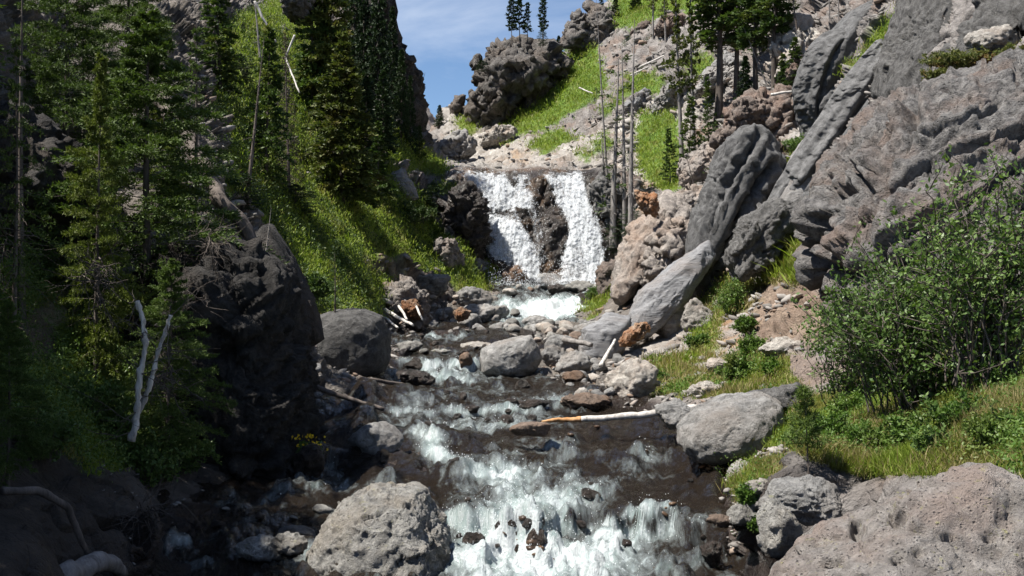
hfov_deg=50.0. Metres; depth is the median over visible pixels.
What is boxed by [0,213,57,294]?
dead branches
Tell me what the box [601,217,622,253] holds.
pine tree
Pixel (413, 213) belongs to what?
leafy shrub
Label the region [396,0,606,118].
sky
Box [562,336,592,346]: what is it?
fallen log
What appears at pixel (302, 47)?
spruce tree
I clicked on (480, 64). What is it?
pine tree
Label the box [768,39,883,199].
rock rib
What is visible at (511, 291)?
stone
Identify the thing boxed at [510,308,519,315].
stone
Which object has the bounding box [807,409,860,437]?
weed clump
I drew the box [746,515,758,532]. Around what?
weed clump
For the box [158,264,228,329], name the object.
dead branches
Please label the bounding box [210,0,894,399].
grass
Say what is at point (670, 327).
boulder
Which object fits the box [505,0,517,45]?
pine tree
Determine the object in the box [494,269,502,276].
stone
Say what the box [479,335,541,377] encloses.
boulder
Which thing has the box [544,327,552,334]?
stone
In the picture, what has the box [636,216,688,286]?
rock outcrop
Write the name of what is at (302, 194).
pine tree
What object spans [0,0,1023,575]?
terrain
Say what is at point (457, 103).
rock crag
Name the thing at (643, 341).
boulder
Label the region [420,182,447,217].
pine tree
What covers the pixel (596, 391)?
stone
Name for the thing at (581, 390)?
stone
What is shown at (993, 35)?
boulder
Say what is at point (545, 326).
stone
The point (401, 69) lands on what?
spruce tree
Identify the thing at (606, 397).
stone
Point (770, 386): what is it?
green shrub
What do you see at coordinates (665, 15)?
lodgepole pine
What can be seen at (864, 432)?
weed clump
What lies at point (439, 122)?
spruce tree
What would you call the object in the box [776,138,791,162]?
clump
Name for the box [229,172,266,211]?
pine tree
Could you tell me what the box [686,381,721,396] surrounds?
boulder
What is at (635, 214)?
pine tree
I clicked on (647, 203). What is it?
stained rock
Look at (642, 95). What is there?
rock outcrop
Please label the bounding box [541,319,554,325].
stone
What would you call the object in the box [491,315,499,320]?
stone
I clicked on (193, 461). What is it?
leafy shrub
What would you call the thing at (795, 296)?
stone
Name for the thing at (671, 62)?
lodgepole pine
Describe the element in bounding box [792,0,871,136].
rock
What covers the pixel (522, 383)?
stone
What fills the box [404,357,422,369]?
boulder
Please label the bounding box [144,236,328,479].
boulder
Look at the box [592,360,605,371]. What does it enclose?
stone
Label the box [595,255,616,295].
rock outcrop
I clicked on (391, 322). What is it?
dead branch
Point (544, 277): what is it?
boulder
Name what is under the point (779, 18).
lodgepole pine
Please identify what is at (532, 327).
stone
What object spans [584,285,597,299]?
weed clump
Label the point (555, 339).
boulder
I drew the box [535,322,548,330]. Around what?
stone
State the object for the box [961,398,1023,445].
weed clump
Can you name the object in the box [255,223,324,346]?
rock slab
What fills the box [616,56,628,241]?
dead tree
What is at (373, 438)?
boulder
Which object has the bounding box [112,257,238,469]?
fir tree
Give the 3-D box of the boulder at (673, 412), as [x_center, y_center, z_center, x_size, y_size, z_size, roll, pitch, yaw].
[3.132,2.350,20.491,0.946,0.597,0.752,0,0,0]
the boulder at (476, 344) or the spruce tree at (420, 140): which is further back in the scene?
the spruce tree at (420, 140)
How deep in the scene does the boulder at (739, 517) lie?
12.18 m
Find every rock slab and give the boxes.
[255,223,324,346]
[391,167,418,200]
[578,312,631,358]
[629,240,715,340]
[780,140,811,200]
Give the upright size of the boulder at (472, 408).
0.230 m
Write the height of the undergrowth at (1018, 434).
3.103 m
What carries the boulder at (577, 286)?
on the terrain at (38, 536)
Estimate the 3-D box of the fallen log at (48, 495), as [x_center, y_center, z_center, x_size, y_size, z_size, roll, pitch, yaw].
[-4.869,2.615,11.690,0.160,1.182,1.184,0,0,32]
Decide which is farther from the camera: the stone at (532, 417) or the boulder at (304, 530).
the stone at (532, 417)
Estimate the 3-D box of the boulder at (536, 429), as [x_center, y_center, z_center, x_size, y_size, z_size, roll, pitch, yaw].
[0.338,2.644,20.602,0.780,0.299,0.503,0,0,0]
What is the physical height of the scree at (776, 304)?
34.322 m
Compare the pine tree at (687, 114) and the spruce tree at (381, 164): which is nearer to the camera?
the spruce tree at (381, 164)
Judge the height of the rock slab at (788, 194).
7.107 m
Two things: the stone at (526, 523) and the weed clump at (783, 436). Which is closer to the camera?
the stone at (526, 523)
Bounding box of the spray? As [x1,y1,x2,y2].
[172,159,699,575]
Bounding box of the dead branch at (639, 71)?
[630,66,648,75]
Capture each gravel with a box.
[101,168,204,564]
[315,239,789,553]
[664,16,943,494]
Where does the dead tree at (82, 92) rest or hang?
on the terrain at (38, 536)
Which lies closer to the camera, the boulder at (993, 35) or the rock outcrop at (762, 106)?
the boulder at (993, 35)
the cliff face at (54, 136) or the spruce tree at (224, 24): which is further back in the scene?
the spruce tree at (224, 24)
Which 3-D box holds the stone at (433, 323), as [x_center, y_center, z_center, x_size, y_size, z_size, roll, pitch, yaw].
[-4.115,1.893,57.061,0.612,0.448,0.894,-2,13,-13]
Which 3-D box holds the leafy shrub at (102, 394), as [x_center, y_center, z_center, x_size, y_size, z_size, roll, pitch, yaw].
[-6.328,1.537,16.056,1.313,0.736,0.961,0,0,0]
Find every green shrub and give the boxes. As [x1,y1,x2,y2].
[708,275,752,315]
[714,348,754,383]
[734,330,770,356]
[757,382,772,389]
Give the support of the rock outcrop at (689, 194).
on the terrain at (38, 536)
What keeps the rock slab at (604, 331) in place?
on the terrain at (38, 536)
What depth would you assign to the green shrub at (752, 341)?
29.44 m
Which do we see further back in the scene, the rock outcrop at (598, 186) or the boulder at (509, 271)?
the rock outcrop at (598, 186)
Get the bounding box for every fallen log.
[0,486,89,554]
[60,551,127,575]
[152,92,256,240]
[317,385,384,410]
[357,375,401,384]
[384,308,413,325]
[542,404,695,422]
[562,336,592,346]
[599,339,615,367]
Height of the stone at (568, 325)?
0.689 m
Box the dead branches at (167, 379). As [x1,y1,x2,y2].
[120,351,209,423]
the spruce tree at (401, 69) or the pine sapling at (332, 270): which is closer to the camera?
the pine sapling at (332, 270)
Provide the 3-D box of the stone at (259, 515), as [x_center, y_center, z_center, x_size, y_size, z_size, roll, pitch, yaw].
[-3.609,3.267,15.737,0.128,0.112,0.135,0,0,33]
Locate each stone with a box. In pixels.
[255,512,264,519]
[312,504,332,513]
[314,392,322,397]
[316,363,321,373]
[316,399,320,406]
[419,348,428,353]
[424,421,435,425]
[428,319,438,326]
[436,309,445,316]
[443,307,452,316]
[453,413,461,418]
[459,391,466,399]
[472,323,486,330]
[489,322,503,328]
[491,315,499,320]
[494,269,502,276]
[500,414,513,423]
[502,288,517,295]
[502,318,519,326]
[504,398,517,403]
[505,326,520,332]
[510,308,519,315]
[515,379,529,389]
[520,329,533,335]
[522,518,531,530]
[527,414,536,419]
[529,324,536,330]
[534,337,541,342]
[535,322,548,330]
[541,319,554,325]
[541,322,557,332]
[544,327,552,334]
[546,331,554,337]
[556,327,568,334]
[559,320,573,331]
[569,331,581,338]
[574,387,587,394]
[576,520,586,528]
[577,319,589,323]
[581,488,600,499]
[588,373,600,382]
[590,357,597,363]
[591,389,604,394]
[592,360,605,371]
[600,395,610,401]
[604,387,615,395]
[612,353,623,362]
[622,539,631,546]
[790,293,802,299]
[794,346,804,351]
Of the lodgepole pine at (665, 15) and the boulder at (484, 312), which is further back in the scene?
the lodgepole pine at (665, 15)
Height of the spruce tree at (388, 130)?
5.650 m
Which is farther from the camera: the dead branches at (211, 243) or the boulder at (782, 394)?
the boulder at (782, 394)
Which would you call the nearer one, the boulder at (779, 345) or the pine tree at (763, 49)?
the boulder at (779, 345)
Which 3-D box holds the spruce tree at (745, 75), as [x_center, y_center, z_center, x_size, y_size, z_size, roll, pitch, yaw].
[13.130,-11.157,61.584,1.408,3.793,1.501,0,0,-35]
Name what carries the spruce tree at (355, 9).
on the terrain at (38, 536)
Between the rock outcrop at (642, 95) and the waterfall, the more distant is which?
the rock outcrop at (642, 95)
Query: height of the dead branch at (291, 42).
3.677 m
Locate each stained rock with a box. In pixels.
[400,298,423,319]
[453,307,471,321]
[618,322,650,346]
[634,190,659,217]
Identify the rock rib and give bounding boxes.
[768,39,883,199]
[801,100,868,196]
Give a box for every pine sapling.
[326,244,351,312]
[782,385,832,473]
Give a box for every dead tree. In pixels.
[8,0,33,334]
[52,277,220,454]
[78,23,85,146]
[99,277,222,413]
[242,36,264,213]
[253,0,262,72]
[265,212,270,250]
[596,0,607,174]
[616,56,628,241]
[619,19,639,223]
[685,152,694,183]
[742,24,768,86]
[790,0,797,33]
[828,0,832,29]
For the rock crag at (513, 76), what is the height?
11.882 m
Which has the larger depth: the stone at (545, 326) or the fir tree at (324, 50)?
the fir tree at (324, 50)
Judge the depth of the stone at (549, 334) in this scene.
47.67 m
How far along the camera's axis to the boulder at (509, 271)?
69.39 m
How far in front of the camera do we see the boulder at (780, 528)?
8.48 m
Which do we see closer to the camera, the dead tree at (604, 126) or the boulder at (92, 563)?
the boulder at (92, 563)
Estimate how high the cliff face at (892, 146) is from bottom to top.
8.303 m
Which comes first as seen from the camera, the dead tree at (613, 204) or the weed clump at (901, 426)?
the weed clump at (901, 426)
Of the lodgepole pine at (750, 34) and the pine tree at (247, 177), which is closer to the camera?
the pine tree at (247, 177)
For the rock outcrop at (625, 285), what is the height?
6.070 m
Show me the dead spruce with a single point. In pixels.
(286, 97)
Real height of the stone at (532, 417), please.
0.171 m
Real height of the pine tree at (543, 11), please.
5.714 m
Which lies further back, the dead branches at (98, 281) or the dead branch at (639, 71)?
the dead branch at (639, 71)
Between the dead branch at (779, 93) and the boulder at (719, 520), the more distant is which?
the dead branch at (779, 93)
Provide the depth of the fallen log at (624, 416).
21.14 m
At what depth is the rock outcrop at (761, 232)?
37.31 m
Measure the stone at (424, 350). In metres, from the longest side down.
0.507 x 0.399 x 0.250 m
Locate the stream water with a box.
[157,282,749,575]
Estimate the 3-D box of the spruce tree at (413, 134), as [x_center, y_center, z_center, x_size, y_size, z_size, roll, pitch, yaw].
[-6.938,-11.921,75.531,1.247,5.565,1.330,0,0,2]
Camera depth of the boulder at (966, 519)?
6.51 m
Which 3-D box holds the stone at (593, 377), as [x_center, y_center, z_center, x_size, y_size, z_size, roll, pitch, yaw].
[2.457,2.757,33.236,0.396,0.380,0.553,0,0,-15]
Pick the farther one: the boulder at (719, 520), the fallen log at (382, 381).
the fallen log at (382, 381)
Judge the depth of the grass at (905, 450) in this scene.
12.30 m
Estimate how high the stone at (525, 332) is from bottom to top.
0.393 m
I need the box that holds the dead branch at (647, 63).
[639,55,663,67]
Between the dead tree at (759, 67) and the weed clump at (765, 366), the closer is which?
the weed clump at (765, 366)
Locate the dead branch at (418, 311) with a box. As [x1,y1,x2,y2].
[412,298,422,320]
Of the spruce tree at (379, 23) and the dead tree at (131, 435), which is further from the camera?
the spruce tree at (379, 23)
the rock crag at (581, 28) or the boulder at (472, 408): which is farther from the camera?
the rock crag at (581, 28)
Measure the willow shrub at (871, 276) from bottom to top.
2.528 m
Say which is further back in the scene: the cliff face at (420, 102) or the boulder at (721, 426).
the cliff face at (420, 102)
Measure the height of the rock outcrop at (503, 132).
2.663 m
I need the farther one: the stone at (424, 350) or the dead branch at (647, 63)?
the dead branch at (647, 63)
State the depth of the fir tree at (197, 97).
22.32 m
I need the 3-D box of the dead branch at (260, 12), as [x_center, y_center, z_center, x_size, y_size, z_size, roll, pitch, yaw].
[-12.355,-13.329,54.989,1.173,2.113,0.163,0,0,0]
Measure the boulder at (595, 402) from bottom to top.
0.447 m
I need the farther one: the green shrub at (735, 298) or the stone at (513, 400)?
the green shrub at (735, 298)
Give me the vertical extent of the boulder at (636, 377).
1.181 m
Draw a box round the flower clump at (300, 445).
[291,434,327,452]
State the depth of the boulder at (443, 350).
40.64 m
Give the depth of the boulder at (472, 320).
56.75 m
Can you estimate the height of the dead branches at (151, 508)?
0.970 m
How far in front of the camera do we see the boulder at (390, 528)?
13.93 m
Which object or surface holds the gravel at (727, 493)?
on the terrain at (38, 536)
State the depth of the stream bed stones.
14.99 m
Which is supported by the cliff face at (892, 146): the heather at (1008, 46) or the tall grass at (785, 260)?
the heather at (1008, 46)
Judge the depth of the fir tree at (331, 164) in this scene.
56.90 m
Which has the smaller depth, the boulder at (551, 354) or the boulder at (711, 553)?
the boulder at (711, 553)
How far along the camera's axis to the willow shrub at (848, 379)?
16.98 m
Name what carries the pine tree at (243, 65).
on the terrain at (38, 536)
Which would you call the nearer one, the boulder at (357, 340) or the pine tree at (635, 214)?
the boulder at (357, 340)
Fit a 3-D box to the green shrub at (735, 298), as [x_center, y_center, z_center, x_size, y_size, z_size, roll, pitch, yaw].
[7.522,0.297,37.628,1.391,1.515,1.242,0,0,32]
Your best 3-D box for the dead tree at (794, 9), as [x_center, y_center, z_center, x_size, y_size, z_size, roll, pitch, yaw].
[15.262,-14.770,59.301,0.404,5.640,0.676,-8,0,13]
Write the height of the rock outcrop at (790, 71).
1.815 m
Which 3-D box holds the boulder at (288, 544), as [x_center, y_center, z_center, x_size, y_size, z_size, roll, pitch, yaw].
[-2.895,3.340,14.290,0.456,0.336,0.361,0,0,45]
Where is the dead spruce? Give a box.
[274,33,304,198]
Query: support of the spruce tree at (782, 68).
on the terrain at (38, 536)
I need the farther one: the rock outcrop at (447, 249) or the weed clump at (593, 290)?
the rock outcrop at (447, 249)
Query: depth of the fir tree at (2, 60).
12.58 m
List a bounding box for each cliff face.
[0,99,116,264]
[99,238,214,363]
[342,0,434,144]
[790,45,1023,317]
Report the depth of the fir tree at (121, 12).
28.70 m
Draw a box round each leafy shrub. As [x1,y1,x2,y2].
[0,387,89,462]
[54,368,125,416]
[88,385,151,441]
[105,427,204,489]
[156,431,218,474]
[303,270,337,299]
[392,199,437,223]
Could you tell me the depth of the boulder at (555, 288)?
66.08 m
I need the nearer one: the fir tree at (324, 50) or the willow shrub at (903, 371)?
the willow shrub at (903, 371)
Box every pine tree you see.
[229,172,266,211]
[236,54,254,81]
[279,184,324,213]
[287,77,318,105]
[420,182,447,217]
[475,60,488,71]
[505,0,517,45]
[511,0,527,44]
[522,2,533,42]
[537,0,548,45]
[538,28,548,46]
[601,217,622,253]
[619,205,640,235]
[658,127,678,180]
[672,94,702,164]
[698,77,717,144]
[746,23,769,59]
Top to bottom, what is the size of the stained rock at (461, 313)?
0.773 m
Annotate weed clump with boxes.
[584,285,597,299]
[657,371,670,380]
[682,331,709,347]
[728,313,759,333]
[734,481,759,506]
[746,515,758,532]
[760,354,785,376]
[780,429,800,448]
[781,132,804,152]
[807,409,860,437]
[824,386,872,414]
[842,418,892,448]
[878,406,935,444]
[900,422,953,454]
[916,385,992,428]
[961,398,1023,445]
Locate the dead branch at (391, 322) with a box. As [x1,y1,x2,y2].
[384,317,398,328]
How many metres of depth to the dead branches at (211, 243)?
18.10 m
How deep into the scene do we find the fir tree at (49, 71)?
23.24 m
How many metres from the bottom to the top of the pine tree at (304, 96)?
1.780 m
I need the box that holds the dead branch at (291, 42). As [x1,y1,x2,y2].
[286,35,299,92]
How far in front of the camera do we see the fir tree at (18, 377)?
12.30 m
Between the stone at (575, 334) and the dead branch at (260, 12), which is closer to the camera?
the stone at (575, 334)
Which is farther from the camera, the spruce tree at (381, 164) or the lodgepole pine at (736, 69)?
the lodgepole pine at (736, 69)
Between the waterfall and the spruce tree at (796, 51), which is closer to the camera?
the spruce tree at (796, 51)
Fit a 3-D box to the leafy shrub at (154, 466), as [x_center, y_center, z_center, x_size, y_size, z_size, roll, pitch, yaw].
[-5.407,2.514,16.405,1.350,0.988,1.057,0,0,27]
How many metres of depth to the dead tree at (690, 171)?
62.64 m
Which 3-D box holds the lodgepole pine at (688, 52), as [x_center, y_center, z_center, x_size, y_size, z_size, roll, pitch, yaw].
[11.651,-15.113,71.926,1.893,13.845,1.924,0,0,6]
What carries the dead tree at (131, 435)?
on the terrain at (38, 536)
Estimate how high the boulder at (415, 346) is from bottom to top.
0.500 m
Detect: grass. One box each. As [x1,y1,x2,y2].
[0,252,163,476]
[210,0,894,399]
[579,1,1023,505]
[689,327,1023,502]
[752,228,801,285]
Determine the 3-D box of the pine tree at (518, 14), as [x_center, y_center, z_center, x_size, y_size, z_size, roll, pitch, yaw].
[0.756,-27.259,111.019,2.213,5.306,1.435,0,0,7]
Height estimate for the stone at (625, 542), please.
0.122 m
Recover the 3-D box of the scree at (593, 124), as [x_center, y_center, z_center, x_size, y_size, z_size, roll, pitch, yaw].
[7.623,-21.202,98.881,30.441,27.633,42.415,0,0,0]
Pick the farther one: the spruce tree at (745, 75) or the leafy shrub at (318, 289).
the spruce tree at (745, 75)
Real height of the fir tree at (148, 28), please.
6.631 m
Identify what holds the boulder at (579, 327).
on the terrain at (38, 536)
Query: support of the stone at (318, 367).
on the gravel at (732, 545)
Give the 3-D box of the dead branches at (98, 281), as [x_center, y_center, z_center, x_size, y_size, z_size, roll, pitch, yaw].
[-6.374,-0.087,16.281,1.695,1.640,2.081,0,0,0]
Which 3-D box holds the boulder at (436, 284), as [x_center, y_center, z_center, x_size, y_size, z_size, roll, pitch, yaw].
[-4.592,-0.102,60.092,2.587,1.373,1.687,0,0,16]
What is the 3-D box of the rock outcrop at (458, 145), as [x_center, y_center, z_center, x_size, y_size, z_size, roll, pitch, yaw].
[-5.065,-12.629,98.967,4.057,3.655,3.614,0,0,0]
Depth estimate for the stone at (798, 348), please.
25.27 m
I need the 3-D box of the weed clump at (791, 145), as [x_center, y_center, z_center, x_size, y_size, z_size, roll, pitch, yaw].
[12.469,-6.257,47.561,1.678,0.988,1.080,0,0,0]
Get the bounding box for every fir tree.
[0,7,290,331]
[0,39,74,381]
[0,45,9,86]
[0,299,67,487]
[4,0,143,174]
[52,50,154,386]
[58,0,207,169]
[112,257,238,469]
[135,84,201,206]
[142,26,241,241]
[289,0,363,132]
[299,39,390,208]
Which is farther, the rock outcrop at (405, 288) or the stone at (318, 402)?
the rock outcrop at (405, 288)
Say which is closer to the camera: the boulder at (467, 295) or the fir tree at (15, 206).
the fir tree at (15, 206)
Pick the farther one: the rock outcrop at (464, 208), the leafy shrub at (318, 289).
the rock outcrop at (464, 208)
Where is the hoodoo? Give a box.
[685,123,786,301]
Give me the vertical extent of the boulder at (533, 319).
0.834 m
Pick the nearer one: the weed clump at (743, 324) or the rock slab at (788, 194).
the weed clump at (743, 324)
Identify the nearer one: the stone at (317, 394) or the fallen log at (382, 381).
the stone at (317, 394)
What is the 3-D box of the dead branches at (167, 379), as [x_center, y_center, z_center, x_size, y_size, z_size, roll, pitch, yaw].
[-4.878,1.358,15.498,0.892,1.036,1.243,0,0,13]
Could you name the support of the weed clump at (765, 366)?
on the terrain at (38, 536)
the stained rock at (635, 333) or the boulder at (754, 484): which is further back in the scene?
the stained rock at (635, 333)
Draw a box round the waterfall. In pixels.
[465,170,605,283]
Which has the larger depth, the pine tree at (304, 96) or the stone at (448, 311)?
the pine tree at (304, 96)
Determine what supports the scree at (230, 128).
on the terrain at (38, 536)
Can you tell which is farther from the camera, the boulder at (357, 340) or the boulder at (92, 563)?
the boulder at (357, 340)
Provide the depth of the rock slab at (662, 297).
41.42 m
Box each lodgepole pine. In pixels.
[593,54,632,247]
[594,131,612,196]
[645,0,657,38]
[658,0,669,45]
[660,0,690,158]
[676,0,703,151]
[684,0,749,130]
[714,0,761,99]
[730,0,777,89]
[750,0,800,89]
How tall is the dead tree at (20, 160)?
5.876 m
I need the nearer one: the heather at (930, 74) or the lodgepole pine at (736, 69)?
the heather at (930, 74)
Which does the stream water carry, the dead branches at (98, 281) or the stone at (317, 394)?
the stone at (317, 394)
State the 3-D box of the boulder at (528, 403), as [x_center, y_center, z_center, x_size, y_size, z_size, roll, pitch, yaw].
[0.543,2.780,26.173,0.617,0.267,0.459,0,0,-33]
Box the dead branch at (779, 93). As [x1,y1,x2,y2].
[771,90,791,95]
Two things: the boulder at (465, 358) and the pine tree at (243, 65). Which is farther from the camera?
the pine tree at (243, 65)
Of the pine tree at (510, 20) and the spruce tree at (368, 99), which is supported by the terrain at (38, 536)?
the spruce tree at (368, 99)
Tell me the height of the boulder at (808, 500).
0.466 m
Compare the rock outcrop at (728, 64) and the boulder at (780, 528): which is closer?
the boulder at (780, 528)
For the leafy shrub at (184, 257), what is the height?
4.947 m
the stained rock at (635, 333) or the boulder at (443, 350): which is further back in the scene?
the boulder at (443, 350)
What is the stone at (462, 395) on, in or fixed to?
in the stream water
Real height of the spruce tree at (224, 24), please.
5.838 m
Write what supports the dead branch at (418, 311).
on the rock outcrop at (405, 288)
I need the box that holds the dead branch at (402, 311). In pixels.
[398,305,407,320]
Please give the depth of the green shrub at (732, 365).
26.68 m
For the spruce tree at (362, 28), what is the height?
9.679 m
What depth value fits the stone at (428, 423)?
22.35 m
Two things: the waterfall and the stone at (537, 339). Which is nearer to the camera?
the stone at (537, 339)
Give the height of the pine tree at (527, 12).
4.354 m
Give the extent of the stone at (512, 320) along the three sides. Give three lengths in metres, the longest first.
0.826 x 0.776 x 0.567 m
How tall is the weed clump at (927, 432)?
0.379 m
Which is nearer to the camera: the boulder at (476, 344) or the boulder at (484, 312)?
the boulder at (476, 344)
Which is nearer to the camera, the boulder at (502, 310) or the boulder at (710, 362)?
the boulder at (710, 362)
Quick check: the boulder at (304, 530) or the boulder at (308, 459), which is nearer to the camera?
the boulder at (304, 530)
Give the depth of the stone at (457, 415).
25.84 m
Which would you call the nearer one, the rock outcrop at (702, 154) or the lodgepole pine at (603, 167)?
the rock outcrop at (702, 154)
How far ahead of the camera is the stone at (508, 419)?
24.11 m
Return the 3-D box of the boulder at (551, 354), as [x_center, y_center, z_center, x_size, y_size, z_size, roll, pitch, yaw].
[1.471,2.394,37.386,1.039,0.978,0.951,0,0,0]
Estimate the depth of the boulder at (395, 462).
19.61 m
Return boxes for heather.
[918,44,995,69]
[919,66,953,80]
[987,39,1023,59]
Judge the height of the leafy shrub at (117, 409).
0.891 m
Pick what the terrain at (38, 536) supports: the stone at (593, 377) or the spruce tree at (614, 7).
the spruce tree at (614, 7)
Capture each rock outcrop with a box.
[381,274,432,331]
[433,237,464,268]
[436,178,494,259]
[437,128,477,160]
[470,258,489,277]
[479,124,517,147]
[585,171,627,226]
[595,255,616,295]
[610,190,691,305]
[619,87,654,114]
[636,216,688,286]
[650,82,690,114]
[654,13,685,37]
[676,141,714,187]
[676,183,702,207]
[694,50,740,99]
[709,83,796,149]
[721,197,803,282]
[762,12,820,83]
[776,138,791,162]
[785,59,800,85]
[870,0,952,98]
[937,0,1023,68]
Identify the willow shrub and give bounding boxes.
[784,199,1023,412]
[789,283,888,405]
[833,242,898,377]
[884,142,1023,392]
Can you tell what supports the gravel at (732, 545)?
on the terrain at (38, 536)
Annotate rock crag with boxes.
[280,0,315,24]
[449,94,465,113]
[463,34,574,131]
[559,0,618,53]
[630,19,651,35]
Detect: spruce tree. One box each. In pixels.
[192,0,245,97]
[242,24,297,186]
[291,1,336,116]
[336,0,367,68]
[352,75,386,168]
[353,0,377,99]
[361,0,395,134]
[368,121,399,200]
[373,70,399,155]
[386,5,400,121]
[391,49,412,143]
[403,75,419,153]
[414,125,428,160]
[433,105,444,128]
[610,0,620,15]
[629,0,643,9]
[732,55,753,99]
[773,53,788,86]
[781,37,802,84]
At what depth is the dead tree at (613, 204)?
71.06 m
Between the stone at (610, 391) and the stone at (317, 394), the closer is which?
the stone at (317, 394)
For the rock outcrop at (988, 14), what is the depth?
29.01 m
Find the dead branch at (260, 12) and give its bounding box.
[254,1,276,42]
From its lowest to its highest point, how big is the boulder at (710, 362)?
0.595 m
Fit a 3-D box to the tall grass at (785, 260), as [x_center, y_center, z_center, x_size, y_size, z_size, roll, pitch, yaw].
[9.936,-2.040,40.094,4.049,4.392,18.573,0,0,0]
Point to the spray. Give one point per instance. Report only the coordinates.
(547, 318)
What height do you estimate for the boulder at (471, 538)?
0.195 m
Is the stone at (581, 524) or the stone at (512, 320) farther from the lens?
the stone at (512, 320)
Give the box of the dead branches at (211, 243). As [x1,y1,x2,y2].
[167,210,251,299]
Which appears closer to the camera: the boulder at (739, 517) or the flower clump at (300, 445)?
the boulder at (739, 517)
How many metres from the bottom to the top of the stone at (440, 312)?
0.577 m
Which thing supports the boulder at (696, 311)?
on the terrain at (38, 536)
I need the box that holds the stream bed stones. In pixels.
[379,338,676,567]
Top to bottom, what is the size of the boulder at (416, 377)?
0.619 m
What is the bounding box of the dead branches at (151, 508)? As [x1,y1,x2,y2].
[102,477,204,551]
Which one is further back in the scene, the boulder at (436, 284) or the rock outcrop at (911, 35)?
the boulder at (436, 284)
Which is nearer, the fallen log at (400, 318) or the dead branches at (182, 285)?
the dead branches at (182, 285)
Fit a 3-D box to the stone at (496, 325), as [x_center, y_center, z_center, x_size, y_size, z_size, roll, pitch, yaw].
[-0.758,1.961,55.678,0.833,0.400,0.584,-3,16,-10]
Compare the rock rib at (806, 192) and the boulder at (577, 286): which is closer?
the rock rib at (806, 192)
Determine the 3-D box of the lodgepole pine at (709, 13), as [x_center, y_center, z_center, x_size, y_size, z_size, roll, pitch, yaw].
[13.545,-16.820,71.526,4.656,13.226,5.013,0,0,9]
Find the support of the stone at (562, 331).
in the stream water
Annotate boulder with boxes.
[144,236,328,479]
[233,534,286,562]
[270,531,307,558]
[277,525,315,537]
[292,442,325,476]
[305,481,451,575]
[316,308,391,376]
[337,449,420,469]
[347,421,403,454]
[383,460,426,470]
[396,340,422,353]
[396,369,435,385]
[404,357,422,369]
[417,274,450,295]
[431,349,450,352]
[454,286,492,305]
[457,313,482,327]
[459,352,472,367]
[460,341,490,347]
[462,532,484,544]
[464,303,494,321]
[465,405,480,413]
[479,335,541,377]
[492,305,509,316]
[500,265,532,284]
[509,421,550,436]
[520,399,548,408]
[521,315,546,324]
[537,273,561,288]
[541,344,566,366]
[544,334,578,350]
[547,284,568,293]
[554,350,590,373]
[560,392,609,410]
[562,370,586,382]
[565,280,593,292]
[573,320,595,332]
[603,358,660,397]
[632,336,652,345]
[654,398,692,429]
[656,307,684,337]
[676,391,785,467]
[681,298,714,332]
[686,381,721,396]
[700,540,722,566]
[705,357,725,371]
[706,513,730,526]
[726,459,747,479]
[729,502,754,530]
[745,478,767,495]
[749,382,801,415]
[755,474,842,525]
[756,494,802,568]
[758,336,804,359]
[768,462,1023,575]
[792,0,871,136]
[963,24,1019,48]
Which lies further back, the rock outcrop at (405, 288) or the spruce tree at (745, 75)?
the spruce tree at (745, 75)
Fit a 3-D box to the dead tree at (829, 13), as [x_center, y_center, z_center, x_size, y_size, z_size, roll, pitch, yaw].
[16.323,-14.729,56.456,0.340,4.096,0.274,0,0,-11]
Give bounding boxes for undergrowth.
[0,242,161,482]
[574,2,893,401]
[612,0,796,220]
[714,348,1023,532]
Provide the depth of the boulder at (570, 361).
34.70 m
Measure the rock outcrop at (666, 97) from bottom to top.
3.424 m
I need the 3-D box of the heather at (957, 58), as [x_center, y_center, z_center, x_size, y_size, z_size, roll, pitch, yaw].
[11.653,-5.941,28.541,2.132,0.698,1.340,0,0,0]
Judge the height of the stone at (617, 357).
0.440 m
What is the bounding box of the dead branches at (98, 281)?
[34,228,135,334]
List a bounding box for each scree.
[191,0,449,386]
[443,0,789,182]
[595,0,885,372]
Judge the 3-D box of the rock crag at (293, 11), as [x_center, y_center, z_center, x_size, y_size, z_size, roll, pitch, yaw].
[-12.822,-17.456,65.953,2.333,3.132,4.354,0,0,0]
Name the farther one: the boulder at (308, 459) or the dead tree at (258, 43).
the dead tree at (258, 43)
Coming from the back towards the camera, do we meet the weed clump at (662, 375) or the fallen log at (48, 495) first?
the weed clump at (662, 375)
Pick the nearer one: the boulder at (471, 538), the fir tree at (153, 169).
the boulder at (471, 538)
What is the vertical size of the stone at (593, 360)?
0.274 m
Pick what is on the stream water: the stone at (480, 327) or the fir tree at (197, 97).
the stone at (480, 327)
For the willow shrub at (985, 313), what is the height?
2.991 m
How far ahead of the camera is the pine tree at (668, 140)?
71.13 m
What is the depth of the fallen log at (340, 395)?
23.95 m
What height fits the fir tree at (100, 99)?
5.455 m
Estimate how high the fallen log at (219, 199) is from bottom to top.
3.978 m
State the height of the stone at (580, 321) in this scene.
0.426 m
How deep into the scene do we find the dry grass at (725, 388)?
14.62 m
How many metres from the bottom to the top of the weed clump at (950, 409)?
0.529 m

